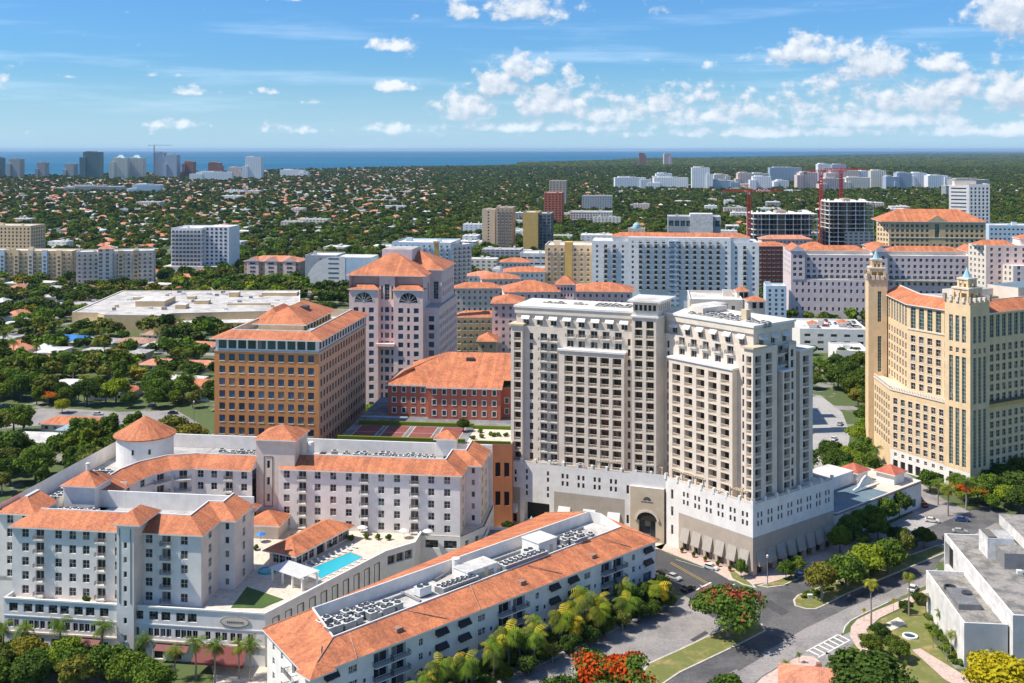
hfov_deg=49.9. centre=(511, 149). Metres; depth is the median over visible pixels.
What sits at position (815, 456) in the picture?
broadleaf tree
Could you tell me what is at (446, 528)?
window
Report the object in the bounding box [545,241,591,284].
yellow flats
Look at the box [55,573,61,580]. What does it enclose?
window
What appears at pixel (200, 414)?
ground
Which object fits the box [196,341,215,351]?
house
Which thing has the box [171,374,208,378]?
house
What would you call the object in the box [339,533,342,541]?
window
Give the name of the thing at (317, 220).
block
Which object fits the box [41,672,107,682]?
forecourt
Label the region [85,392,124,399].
house
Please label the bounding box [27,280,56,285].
house
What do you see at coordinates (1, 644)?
broadleaf tree
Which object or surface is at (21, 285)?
house
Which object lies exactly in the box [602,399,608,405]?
balcony door
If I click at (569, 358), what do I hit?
balcony door
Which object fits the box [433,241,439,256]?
hoist tower
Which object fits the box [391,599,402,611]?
air conditioner
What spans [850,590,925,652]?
pavement
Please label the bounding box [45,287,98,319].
mall lot
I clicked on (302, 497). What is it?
balcony door
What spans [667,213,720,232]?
glass office
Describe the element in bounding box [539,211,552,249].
dark glass tower
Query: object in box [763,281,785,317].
blue white house
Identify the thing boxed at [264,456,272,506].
window frame
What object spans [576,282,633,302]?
tiled house
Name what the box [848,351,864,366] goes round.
broadleaf tree
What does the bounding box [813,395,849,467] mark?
parking apron
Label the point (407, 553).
window
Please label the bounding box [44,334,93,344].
house
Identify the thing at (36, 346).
royal palm
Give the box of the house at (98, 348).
[81,347,111,357]
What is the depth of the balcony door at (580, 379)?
341.29 m
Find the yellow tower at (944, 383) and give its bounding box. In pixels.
[864,250,1023,484]
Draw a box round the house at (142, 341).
[114,337,157,347]
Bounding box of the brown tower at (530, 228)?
[523,210,540,248]
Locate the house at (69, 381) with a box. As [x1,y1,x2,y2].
[59,379,81,386]
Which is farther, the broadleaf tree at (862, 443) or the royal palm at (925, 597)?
the broadleaf tree at (862, 443)
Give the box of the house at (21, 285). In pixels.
[11,283,30,290]
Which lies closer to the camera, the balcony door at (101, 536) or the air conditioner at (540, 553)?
the balcony door at (101, 536)
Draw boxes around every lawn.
[761,558,830,586]
[849,600,955,682]
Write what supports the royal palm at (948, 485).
on the side road
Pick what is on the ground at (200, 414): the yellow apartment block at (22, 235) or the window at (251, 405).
the yellow apartment block at (22, 235)
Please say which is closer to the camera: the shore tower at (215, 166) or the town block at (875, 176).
the town block at (875, 176)
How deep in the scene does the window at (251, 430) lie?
354.23 m
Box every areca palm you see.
[404,680,431,682]
[414,669,438,682]
[424,651,452,682]
[443,652,464,682]
[450,649,480,682]
[481,641,503,677]
[484,633,506,660]
[493,618,522,665]
[511,626,529,656]
[519,624,548,668]
[523,613,545,658]
[547,602,576,650]
[560,614,585,649]
[562,599,586,631]
[569,585,599,625]
[583,596,611,640]
[588,591,608,614]
[612,576,635,600]
[612,590,640,626]
[647,580,670,612]
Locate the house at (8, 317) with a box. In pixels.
[1,309,32,321]
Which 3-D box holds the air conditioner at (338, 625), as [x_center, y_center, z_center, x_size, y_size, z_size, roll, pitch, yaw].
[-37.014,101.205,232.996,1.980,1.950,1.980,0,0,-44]
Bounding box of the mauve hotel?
[783,242,967,317]
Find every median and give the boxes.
[643,623,763,682]
[795,546,943,607]
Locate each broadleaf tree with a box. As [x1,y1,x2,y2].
[0,367,20,380]
[0,372,5,382]
[0,383,12,397]
[0,403,33,430]
[0,411,13,428]
[0,429,35,448]
[0,447,24,458]
[0,455,25,484]
[0,472,11,493]
[0,634,2,648]
[0,648,16,663]
[0,656,10,682]
[1,638,15,650]
[8,373,33,399]
[8,651,54,682]
[10,634,49,656]
[11,442,58,481]
[11,646,48,661]
[12,370,34,392]
[12,405,35,431]
[30,386,42,404]
[31,375,59,400]
[35,464,53,482]
[43,429,70,457]
[46,636,86,662]
[48,382,71,398]
[52,646,89,674]
[54,387,78,398]
[54,653,97,682]
[59,433,78,452]
[61,446,76,465]
[63,444,102,468]
[67,417,95,438]
[69,378,101,405]
[72,441,92,454]
[74,427,99,448]
[76,447,102,461]
[83,643,115,681]
[88,376,105,385]
[88,418,101,438]
[92,384,116,404]
[97,412,119,438]
[98,431,116,447]
[98,643,134,679]
[99,377,132,403]
[104,650,149,682]
[109,358,130,378]
[117,423,128,431]
[119,390,140,407]
[122,411,142,424]
[126,656,162,682]
[132,663,177,682]
[137,378,154,390]
[140,366,171,382]
[142,378,163,393]
[142,387,166,407]
[158,414,192,428]
[160,379,182,402]
[165,389,185,404]
[174,375,198,401]
[177,423,208,433]
[185,390,200,407]
[200,379,213,400]
[456,418,469,430]
[474,674,497,682]
[491,661,513,682]
[500,520,513,526]
[503,381,510,386]
[516,653,539,675]
[539,673,580,682]
[542,642,560,662]
[560,632,582,655]
[577,625,601,647]
[597,616,614,638]
[615,607,631,630]
[624,585,644,605]
[630,599,650,621]
[636,582,656,600]
[644,598,662,618]
[648,573,672,601]
[658,592,677,610]
[706,672,743,682]
[735,558,747,572]
[776,559,795,579]
[790,555,806,571]
[803,561,838,598]
[813,372,823,384]
[813,450,819,464]
[815,439,842,453]
[819,447,853,466]
[823,364,851,389]
[824,553,868,589]
[825,647,912,682]
[826,354,848,364]
[826,378,834,387]
[826,525,851,552]
[831,372,848,391]
[833,347,848,354]
[834,514,862,532]
[837,360,860,371]
[837,460,863,466]
[839,375,864,391]
[839,445,862,456]
[843,424,865,437]
[845,543,886,578]
[846,367,864,385]
[846,388,864,407]
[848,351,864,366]
[848,434,876,454]
[851,508,868,527]
[852,451,883,468]
[852,530,871,542]
[853,405,864,417]
[854,417,864,425]
[857,633,883,650]
[859,389,864,400]
[862,504,887,518]
[865,513,890,539]
[868,622,891,636]
[873,537,909,572]
[877,497,899,519]
[882,634,899,646]
[886,526,906,537]
[886,639,910,659]
[892,675,918,682]
[893,491,913,515]
[896,527,914,562]
[898,600,913,611]
[910,526,936,547]
[911,592,923,603]
[916,469,943,491]
[946,472,964,482]
[968,478,991,501]
[978,473,1003,493]
[979,493,1000,509]
[981,469,991,473]
[990,463,1015,475]
[993,484,1014,507]
[998,471,1023,485]
[1004,484,1023,514]
[1005,456,1023,471]
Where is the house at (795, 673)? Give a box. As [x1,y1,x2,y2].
[778,662,839,682]
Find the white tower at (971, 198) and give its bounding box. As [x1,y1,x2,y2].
[948,181,989,222]
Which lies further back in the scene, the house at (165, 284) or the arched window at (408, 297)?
the house at (165, 284)
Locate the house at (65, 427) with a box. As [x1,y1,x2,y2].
[55,424,69,432]
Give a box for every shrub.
[82,595,90,601]
[347,534,354,540]
[385,534,391,539]
[442,675,460,682]
[459,670,473,682]
[474,658,491,674]
[478,669,489,676]
[502,655,518,665]
[503,648,517,663]
[505,665,514,680]
[517,643,532,656]
[522,648,537,657]
[536,649,554,659]
[546,628,559,643]
[559,641,575,652]
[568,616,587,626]
[594,623,604,635]
[607,602,619,616]
[613,616,626,626]
[947,654,957,658]
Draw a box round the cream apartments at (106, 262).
[76,245,155,285]
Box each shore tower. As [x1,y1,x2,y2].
[0,157,5,176]
[6,158,24,177]
[35,161,48,176]
[63,163,77,177]
[79,151,103,177]
[109,155,129,178]
[130,155,145,177]
[153,152,166,176]
[162,154,179,176]
[182,160,195,176]
[208,161,223,171]
[228,166,241,176]
[242,156,262,178]
[280,169,309,176]
[639,152,645,163]
[663,153,671,163]
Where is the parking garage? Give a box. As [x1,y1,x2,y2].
[337,397,513,526]
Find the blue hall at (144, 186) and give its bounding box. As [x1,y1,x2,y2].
[126,183,162,191]
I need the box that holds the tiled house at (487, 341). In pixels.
[476,332,499,352]
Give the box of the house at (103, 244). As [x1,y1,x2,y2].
[97,242,117,246]
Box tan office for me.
[871,209,986,248]
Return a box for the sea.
[0,151,1023,175]
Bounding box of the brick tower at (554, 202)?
[544,191,563,223]
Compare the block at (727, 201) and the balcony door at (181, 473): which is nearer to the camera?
the balcony door at (181, 473)
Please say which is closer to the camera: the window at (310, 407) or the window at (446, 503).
the window at (446, 503)
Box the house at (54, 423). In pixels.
[38,416,100,431]
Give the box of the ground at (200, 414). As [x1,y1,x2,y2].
[0,152,1023,682]
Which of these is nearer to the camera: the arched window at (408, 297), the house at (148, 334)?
the arched window at (408, 297)
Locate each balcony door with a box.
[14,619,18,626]
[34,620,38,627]
[36,529,43,537]
[36,542,43,551]
[36,556,43,565]
[36,571,43,580]
[36,585,43,594]
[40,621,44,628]
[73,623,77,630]
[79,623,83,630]
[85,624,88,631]
[98,532,105,540]
[98,545,105,555]
[98,560,105,569]
[98,574,105,583]
[98,588,105,597]
[148,628,152,635]
[154,628,158,635]
[157,474,162,480]
[157,485,162,491]
[163,536,170,544]
[163,549,170,558]
[163,563,170,572]
[163,577,170,586]
[163,592,170,601]
[167,629,170,636]
[175,629,179,637]
[179,470,186,477]
[179,482,186,489]
[181,630,185,637]
[187,630,191,637]
[193,631,197,638]
[222,632,226,640]
[226,471,232,478]
[226,482,232,490]
[230,633,234,640]
[237,633,241,641]
[299,471,305,478]
[299,482,305,490]
[299,494,305,502]
[299,506,305,514]
[299,518,305,526]
[361,473,367,480]
[361,485,367,492]
[361,497,367,504]
[361,509,367,517]
[361,521,367,529]
[374,650,385,662]
[374,666,385,677]
[391,643,403,655]
[391,659,403,669]
[391,673,403,682]
[411,475,417,482]
[411,487,417,494]
[411,499,417,507]
[411,511,417,519]
[411,523,417,531]
[499,602,507,613]
[499,617,507,625]
[513,596,522,606]
[513,610,522,619]
[567,356,572,362]
[567,366,572,372]
[567,376,572,382]
[567,386,572,392]
[567,396,572,402]
[567,406,572,412]
[567,416,572,423]
[567,426,572,433]
[567,437,572,443]
[567,447,572,453]
[567,457,572,463]
[578,356,583,363]
[578,367,583,373]
[578,377,583,383]
[578,387,583,393]
[578,397,583,403]
[578,407,583,413]
[578,417,583,424]
[578,427,583,434]
[578,438,583,444]
[578,448,583,454]
[578,458,583,463]
[590,357,596,364]
[590,367,596,374]
[590,378,596,384]
[590,388,596,394]
[590,398,596,404]
[590,408,596,415]
[590,418,596,425]
[590,429,596,435]
[590,439,596,445]
[590,449,596,455]
[590,459,595,464]
[601,562,608,572]
[601,576,608,584]
[601,588,608,595]
[602,358,608,365]
[602,368,608,375]
[602,378,608,385]
[602,389,608,395]
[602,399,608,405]
[602,409,608,416]
[602,419,608,426]
[602,430,608,436]
[602,440,608,446]
[602,450,608,457]
[613,557,620,567]
[613,571,620,579]
[614,359,620,365]
[614,369,620,376]
[614,379,620,386]
[614,390,620,396]
[614,400,620,406]
[614,410,620,417]
[614,420,620,427]
[614,431,620,437]
[614,441,620,447]
[614,451,620,458]
[614,463,620,468]
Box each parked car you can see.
[92,411,103,415]
[168,410,177,414]
[656,568,669,576]
[666,572,681,580]
[680,584,695,591]
[702,562,719,570]
[794,571,803,578]
[907,584,918,591]
[921,501,928,506]
[924,516,939,522]
[952,527,967,533]
[954,516,969,521]
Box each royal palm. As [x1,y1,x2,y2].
[0,330,9,338]
[0,619,15,641]
[4,325,14,334]
[7,337,19,349]
[12,619,34,638]
[31,316,38,325]
[32,342,40,353]
[47,615,72,639]
[53,319,64,328]
[56,351,69,364]
[67,362,77,374]
[78,373,90,400]
[79,328,89,335]
[89,337,102,346]
[91,617,116,643]
[99,339,109,349]
[134,630,153,652]
[152,329,160,340]
[152,354,161,365]
[164,642,183,679]
[176,318,184,323]
[177,371,189,401]
[180,349,192,358]
[182,635,207,678]
[202,635,228,682]
[228,637,248,678]
[238,633,260,681]
[855,535,869,544]
[869,444,881,455]
[921,593,929,613]
[925,614,932,619]
[929,631,936,638]
[931,478,943,504]
[931,622,939,639]
[938,481,955,515]
[938,633,949,651]
[943,645,950,661]
[945,629,956,654]
[955,476,977,509]
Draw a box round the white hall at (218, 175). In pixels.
[189,171,233,179]
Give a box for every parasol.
[255,532,265,535]
[357,525,367,534]
[399,528,408,531]
[423,529,432,538]
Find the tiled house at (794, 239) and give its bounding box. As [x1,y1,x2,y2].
[757,235,811,244]
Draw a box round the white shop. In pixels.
[813,462,921,535]
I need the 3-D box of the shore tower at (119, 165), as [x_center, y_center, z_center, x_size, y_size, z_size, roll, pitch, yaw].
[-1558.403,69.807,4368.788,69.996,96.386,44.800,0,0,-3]
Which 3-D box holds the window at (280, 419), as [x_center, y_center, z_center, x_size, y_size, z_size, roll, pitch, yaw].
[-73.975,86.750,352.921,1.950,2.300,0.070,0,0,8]
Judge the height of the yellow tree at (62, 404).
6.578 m
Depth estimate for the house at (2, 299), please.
824.38 m
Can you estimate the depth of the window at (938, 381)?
393.01 m
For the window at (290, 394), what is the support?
in the office building at (301, 364)
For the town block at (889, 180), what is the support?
on the ground at (200, 414)
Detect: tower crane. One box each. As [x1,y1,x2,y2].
[148,144,170,176]
[721,184,781,238]
[803,165,846,243]
[824,164,868,198]
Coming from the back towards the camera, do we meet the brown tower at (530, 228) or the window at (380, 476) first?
the brown tower at (530, 228)
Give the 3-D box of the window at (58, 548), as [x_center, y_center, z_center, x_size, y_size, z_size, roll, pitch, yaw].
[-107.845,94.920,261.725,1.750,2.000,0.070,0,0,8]
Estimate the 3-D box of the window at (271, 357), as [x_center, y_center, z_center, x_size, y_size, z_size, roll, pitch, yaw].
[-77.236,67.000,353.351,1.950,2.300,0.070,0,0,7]
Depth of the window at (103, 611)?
256.61 m
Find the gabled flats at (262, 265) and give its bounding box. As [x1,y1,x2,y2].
[244,255,304,276]
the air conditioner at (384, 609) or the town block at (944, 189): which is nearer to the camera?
the air conditioner at (384, 609)
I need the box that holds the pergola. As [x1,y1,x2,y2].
[269,560,319,590]
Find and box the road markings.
[674,559,886,657]
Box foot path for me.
[913,648,975,682]
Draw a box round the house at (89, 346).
[68,337,121,347]
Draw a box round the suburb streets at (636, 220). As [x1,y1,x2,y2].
[100,180,1000,464]
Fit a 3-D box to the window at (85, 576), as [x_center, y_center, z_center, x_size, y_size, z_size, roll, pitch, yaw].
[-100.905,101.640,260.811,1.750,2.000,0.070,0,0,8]
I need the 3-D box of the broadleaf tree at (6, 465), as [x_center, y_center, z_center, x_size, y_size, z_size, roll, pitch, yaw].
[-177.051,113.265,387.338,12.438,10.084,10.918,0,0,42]
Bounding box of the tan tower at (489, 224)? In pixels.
[482,208,495,243]
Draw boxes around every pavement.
[470,591,671,682]
[513,524,664,548]
[657,543,852,584]
[757,656,819,682]
[838,511,934,554]
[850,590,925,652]
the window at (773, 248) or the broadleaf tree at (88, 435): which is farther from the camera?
the window at (773, 248)
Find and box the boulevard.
[643,505,1005,682]
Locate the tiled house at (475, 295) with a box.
[454,282,500,312]
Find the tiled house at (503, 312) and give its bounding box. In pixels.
[490,294,525,352]
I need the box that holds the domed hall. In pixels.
[628,222,644,231]
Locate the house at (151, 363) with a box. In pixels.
[139,358,193,371]
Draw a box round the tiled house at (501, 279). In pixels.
[479,273,520,294]
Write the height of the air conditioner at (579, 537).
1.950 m
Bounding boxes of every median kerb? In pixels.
[643,621,765,682]
[793,545,943,608]
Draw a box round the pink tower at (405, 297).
[346,246,457,404]
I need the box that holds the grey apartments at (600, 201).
[582,194,612,209]
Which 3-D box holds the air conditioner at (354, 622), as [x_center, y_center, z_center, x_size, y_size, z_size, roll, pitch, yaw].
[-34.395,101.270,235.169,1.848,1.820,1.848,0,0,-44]
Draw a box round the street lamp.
[766,554,768,585]
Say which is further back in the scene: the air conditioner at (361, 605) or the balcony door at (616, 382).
the balcony door at (616, 382)
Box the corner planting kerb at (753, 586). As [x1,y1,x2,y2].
[727,569,756,587]
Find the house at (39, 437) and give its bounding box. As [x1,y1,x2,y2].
[23,431,62,444]
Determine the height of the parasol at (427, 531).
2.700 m
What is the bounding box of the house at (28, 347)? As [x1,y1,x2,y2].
[8,343,34,352]
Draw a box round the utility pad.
[887,617,906,630]
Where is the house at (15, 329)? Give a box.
[5,317,30,330]
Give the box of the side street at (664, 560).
[655,549,740,599]
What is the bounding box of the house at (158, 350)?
[140,341,165,351]
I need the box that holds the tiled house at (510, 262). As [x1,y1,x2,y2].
[499,257,531,272]
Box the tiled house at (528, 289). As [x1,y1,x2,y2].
[500,280,560,299]
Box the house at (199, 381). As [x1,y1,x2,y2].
[189,378,211,391]
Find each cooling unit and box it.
[414,582,430,598]
[521,547,535,553]
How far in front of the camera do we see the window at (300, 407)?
352.12 m
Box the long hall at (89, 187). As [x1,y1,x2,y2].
[54,185,125,191]
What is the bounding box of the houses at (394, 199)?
[0,167,1021,221]
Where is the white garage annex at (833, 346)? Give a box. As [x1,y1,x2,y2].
[828,342,864,365]
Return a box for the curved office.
[305,251,377,285]
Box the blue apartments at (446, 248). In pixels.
[392,237,460,264]
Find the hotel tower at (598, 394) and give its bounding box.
[508,294,833,576]
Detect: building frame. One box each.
[746,210,817,241]
[820,198,873,247]
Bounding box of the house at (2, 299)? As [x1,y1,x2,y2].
[0,297,11,302]
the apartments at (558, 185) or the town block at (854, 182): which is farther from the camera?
the town block at (854, 182)
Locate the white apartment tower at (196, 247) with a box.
[163,225,239,273]
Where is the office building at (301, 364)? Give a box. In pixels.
[209,300,369,438]
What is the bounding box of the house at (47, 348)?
[33,343,72,353]
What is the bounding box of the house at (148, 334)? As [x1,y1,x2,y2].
[140,330,161,337]
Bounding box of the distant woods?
[407,153,1023,167]
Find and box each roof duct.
[376,593,404,604]
[401,591,421,601]
[434,573,445,580]
[494,550,520,560]
[557,527,583,536]
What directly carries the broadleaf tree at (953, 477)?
on the ground at (200, 414)
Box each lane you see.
[211,666,266,682]
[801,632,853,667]
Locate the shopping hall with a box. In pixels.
[72,290,317,331]
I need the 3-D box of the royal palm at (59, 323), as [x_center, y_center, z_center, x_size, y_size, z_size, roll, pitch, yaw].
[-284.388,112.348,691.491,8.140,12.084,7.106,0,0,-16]
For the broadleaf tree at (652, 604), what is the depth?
275.81 m
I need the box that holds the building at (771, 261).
[759,241,786,293]
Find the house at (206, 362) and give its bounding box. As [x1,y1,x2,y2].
[192,360,213,371]
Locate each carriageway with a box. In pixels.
[571,600,719,677]
[730,568,937,682]
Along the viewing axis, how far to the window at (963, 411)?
378.60 m
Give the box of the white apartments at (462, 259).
[454,242,470,284]
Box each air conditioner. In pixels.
[315,618,326,624]
[321,614,332,623]
[324,623,335,634]
[331,449,337,454]
[331,621,343,633]
[333,615,345,621]
[340,608,351,614]
[340,619,352,630]
[342,614,350,618]
[348,617,356,627]
[352,614,362,625]
[353,608,365,618]
[356,603,365,608]
[362,602,371,606]
[365,609,377,620]
[376,610,381,618]
[378,604,389,616]
[379,599,390,604]
[385,602,394,613]
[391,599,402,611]
[434,584,441,592]
[438,584,449,593]
[446,582,452,591]
[450,581,457,589]
[454,579,462,587]
[460,577,468,585]
[465,575,472,583]
[469,574,477,581]
[500,563,509,570]
[505,560,515,567]
[511,559,519,565]
[516,557,523,563]
[521,555,529,562]
[525,554,533,560]
[530,552,537,558]
[535,551,542,557]
[538,549,547,555]
[560,538,568,544]
[562,535,570,543]
[570,538,578,544]
[574,535,582,541]
[580,534,586,541]
[586,531,594,538]
[764,321,771,326]
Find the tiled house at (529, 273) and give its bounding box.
[503,266,545,281]
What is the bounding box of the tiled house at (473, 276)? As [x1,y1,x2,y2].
[467,271,494,281]
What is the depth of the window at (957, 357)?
381.20 m
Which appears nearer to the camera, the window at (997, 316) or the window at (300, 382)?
the window at (300, 382)
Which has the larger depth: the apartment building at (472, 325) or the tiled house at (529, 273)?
the tiled house at (529, 273)
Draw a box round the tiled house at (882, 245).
[861,242,888,257]
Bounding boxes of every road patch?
[691,631,707,641]
[736,653,762,670]
[764,600,788,615]
[846,589,874,602]
[881,588,890,593]
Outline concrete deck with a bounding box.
[520,250,544,266]
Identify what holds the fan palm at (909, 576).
on the lawn at (923, 671)
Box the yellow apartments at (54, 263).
[0,247,79,281]
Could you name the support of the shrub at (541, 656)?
on the pavement at (517, 671)
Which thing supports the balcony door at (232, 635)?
in the apartment building at (161, 543)
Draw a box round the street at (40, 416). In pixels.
[0,408,196,428]
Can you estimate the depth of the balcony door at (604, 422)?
338.55 m
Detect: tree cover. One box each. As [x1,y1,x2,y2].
[0,165,1023,216]
[0,211,1023,380]
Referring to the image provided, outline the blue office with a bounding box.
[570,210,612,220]
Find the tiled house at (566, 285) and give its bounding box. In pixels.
[554,275,576,299]
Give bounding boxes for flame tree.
[33,390,58,403]
[569,646,659,682]
[688,583,767,636]
[950,482,988,502]
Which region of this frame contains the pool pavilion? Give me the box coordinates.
[262,519,355,564]
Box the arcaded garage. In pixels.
[791,318,864,352]
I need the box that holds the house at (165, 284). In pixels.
[145,281,170,286]
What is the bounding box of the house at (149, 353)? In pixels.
[129,349,154,361]
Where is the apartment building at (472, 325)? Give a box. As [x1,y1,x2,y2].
[457,310,491,351]
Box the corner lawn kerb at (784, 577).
[757,556,833,587]
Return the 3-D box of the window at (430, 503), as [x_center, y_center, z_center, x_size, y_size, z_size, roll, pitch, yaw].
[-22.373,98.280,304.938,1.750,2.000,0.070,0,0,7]
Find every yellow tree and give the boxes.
[54,398,70,412]
[961,648,1023,682]
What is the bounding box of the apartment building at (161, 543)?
[0,416,509,668]
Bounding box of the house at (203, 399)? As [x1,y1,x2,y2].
[197,387,213,401]
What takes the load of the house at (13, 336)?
on the ground at (200, 414)
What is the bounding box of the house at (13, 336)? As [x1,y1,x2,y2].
[0,334,23,340]
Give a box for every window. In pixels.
[1,226,43,247]
[6,253,73,280]
[7,515,12,522]
[7,529,11,536]
[7,542,11,549]
[7,556,11,563]
[7,569,11,575]
[10,603,17,610]
[22,529,28,536]
[22,543,28,550]
[22,557,28,564]
[22,571,28,578]
[22,585,28,592]
[24,603,31,611]
[36,604,43,612]
[49,605,56,612]
[55,530,61,538]
[55,544,61,552]
[55,559,61,566]
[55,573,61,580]
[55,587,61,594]
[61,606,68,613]
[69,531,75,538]
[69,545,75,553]
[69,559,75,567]
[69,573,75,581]
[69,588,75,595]
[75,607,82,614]
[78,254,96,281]
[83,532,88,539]
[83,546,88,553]
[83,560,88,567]
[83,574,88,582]
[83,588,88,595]
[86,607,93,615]
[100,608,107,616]
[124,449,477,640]
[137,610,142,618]
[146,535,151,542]
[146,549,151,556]
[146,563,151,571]
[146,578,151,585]
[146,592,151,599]
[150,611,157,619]
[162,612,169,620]
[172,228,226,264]
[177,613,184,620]
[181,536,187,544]
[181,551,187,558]
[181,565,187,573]
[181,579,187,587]
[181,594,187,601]
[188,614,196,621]
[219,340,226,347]
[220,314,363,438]
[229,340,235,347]
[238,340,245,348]
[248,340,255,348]
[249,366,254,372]
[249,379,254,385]
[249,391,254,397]
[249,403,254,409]
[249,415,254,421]
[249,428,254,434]
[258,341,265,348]
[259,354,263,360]
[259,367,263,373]
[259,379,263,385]
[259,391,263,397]
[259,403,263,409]
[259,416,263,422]
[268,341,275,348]
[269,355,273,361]
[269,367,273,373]
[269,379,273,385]
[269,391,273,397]
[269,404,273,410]
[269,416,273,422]
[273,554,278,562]
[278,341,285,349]
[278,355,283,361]
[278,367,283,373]
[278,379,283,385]
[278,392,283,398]
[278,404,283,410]
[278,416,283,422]
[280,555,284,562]
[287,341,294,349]
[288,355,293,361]
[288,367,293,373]
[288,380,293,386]
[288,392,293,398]
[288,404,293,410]
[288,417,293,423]
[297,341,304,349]
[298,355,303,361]
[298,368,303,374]
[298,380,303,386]
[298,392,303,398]
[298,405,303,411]
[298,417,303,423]
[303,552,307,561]
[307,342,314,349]
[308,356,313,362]
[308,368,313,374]
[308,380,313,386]
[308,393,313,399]
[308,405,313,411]
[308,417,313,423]
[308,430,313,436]
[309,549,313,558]
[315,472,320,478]
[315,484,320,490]
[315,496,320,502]
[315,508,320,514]
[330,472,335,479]
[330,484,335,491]
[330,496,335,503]
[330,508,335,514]
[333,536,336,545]
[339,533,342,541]
[343,531,346,539]
[346,473,351,479]
[346,485,351,491]
[346,497,351,503]
[346,509,351,515]
[354,291,373,301]
[378,474,383,480]
[378,486,383,493]
[378,498,383,505]
[378,510,383,517]
[378,523,383,529]
[385,284,388,299]
[388,555,393,563]
[394,475,399,481]
[394,487,399,493]
[394,499,399,505]
[394,511,399,517]
[394,523,399,529]
[396,552,401,560]
[398,292,418,302]
[405,550,410,558]
[426,540,437,547]
[428,476,433,483]
[428,488,433,495]
[428,501,433,507]
[428,513,433,519]
[428,525,433,531]
[429,333,433,338]
[434,281,437,298]
[444,477,449,483]
[444,489,449,495]
[444,501,449,507]
[444,513,449,520]
[444,526,449,532]
[444,541,456,548]
[457,291,469,310]
[458,647,467,659]
[495,306,497,330]
[528,295,556,297]
[545,194,553,217]
[548,248,562,283]
[549,611,556,625]
[571,213,588,220]
[577,294,603,300]
[583,197,598,208]
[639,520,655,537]
[643,571,649,582]
[684,543,688,550]
[695,547,699,554]
[715,221,719,226]
[719,556,723,563]
[773,248,782,282]
[878,291,880,321]
[878,336,880,371]
[911,307,915,328]
[919,308,923,329]
[928,310,931,331]
[935,224,938,236]
[936,311,940,332]
[936,340,940,346]
[936,349,940,356]
[936,359,940,366]
[936,369,940,375]
[936,378,940,385]
[936,388,940,395]
[950,314,952,340]
[950,355,952,400]
[950,406,952,463]
[956,315,958,341]
[956,356,958,401]
[956,408,958,465]
[962,316,965,342]
[962,357,965,403]
[962,409,965,467]
[973,317,975,343]
[973,358,975,403]
[973,410,975,468]
[978,316,980,342]
[978,357,980,403]
[978,409,980,467]
[983,316,985,341]
[983,356,985,402]
[983,409,985,465]
[986,187,987,222]
[990,315,992,336]
[996,314,998,336]
[1002,314,1005,335]
[1008,313,1011,334]
[1014,312,1017,333]
[1020,312,1023,333]
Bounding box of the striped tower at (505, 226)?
[496,206,515,247]
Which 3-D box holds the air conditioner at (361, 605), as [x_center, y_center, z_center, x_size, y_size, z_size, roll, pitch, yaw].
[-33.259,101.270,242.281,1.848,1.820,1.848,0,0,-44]
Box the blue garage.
[986,222,1023,242]
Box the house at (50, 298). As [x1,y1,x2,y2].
[44,295,63,301]
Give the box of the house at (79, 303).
[74,302,93,304]
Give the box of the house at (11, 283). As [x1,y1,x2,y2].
[5,281,27,285]
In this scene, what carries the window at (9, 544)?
in the apartment building at (161, 543)
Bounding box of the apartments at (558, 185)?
[549,180,566,203]
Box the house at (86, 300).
[73,297,91,302]
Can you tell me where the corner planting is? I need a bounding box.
[730,571,752,585]
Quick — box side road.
[904,473,1003,533]
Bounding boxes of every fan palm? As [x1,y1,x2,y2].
[863,578,879,624]
[901,571,916,615]
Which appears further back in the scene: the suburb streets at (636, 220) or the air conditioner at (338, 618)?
the suburb streets at (636, 220)
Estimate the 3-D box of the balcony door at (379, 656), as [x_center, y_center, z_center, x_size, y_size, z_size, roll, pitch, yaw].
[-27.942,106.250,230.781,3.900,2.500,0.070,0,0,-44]
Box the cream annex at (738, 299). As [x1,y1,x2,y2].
[687,286,766,422]
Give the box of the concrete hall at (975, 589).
[926,514,1023,667]
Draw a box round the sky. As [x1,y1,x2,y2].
[0,0,1023,150]
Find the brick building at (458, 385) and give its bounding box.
[385,352,510,420]
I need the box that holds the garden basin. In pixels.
[902,632,917,639]
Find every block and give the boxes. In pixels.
[0,223,44,247]
[15,217,35,223]
[48,239,73,246]
[136,201,164,205]
[223,195,243,199]
[226,189,246,192]
[240,240,248,245]
[246,189,262,194]
[262,511,659,682]
[281,220,306,224]
[291,207,306,213]
[297,217,330,225]
[323,244,350,248]
[373,244,391,250]
[377,205,405,210]
[461,239,478,246]
[462,233,480,239]
[463,222,481,233]
[471,256,498,270]
[482,246,522,257]
[492,266,499,272]
[516,211,522,219]
[516,229,522,235]
[553,233,572,238]
[581,232,612,240]
[592,215,620,226]
[592,232,758,309]
[614,176,651,188]
[633,202,649,208]
[648,176,687,188]
[652,172,671,182]
[691,166,712,187]
[704,204,716,209]
[713,173,730,179]
[713,179,738,189]
[721,229,736,232]
[723,206,745,215]
[724,199,733,205]
[725,224,739,228]
[730,210,746,216]
[734,172,751,184]
[748,175,770,189]
[752,172,768,175]
[757,206,780,209]
[765,200,780,206]
[768,166,801,180]
[772,179,788,187]
[794,171,817,188]
[816,163,831,180]
[816,177,844,191]
[824,169,859,177]
[831,163,845,167]
[843,176,869,189]
[858,170,867,176]
[866,201,883,206]
[868,169,885,187]
[882,175,897,188]
[888,205,909,208]
[893,172,911,187]
[911,172,926,186]
[924,174,951,187]
[941,178,989,194]
[968,234,1023,286]
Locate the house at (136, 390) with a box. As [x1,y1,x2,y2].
[128,385,142,394]

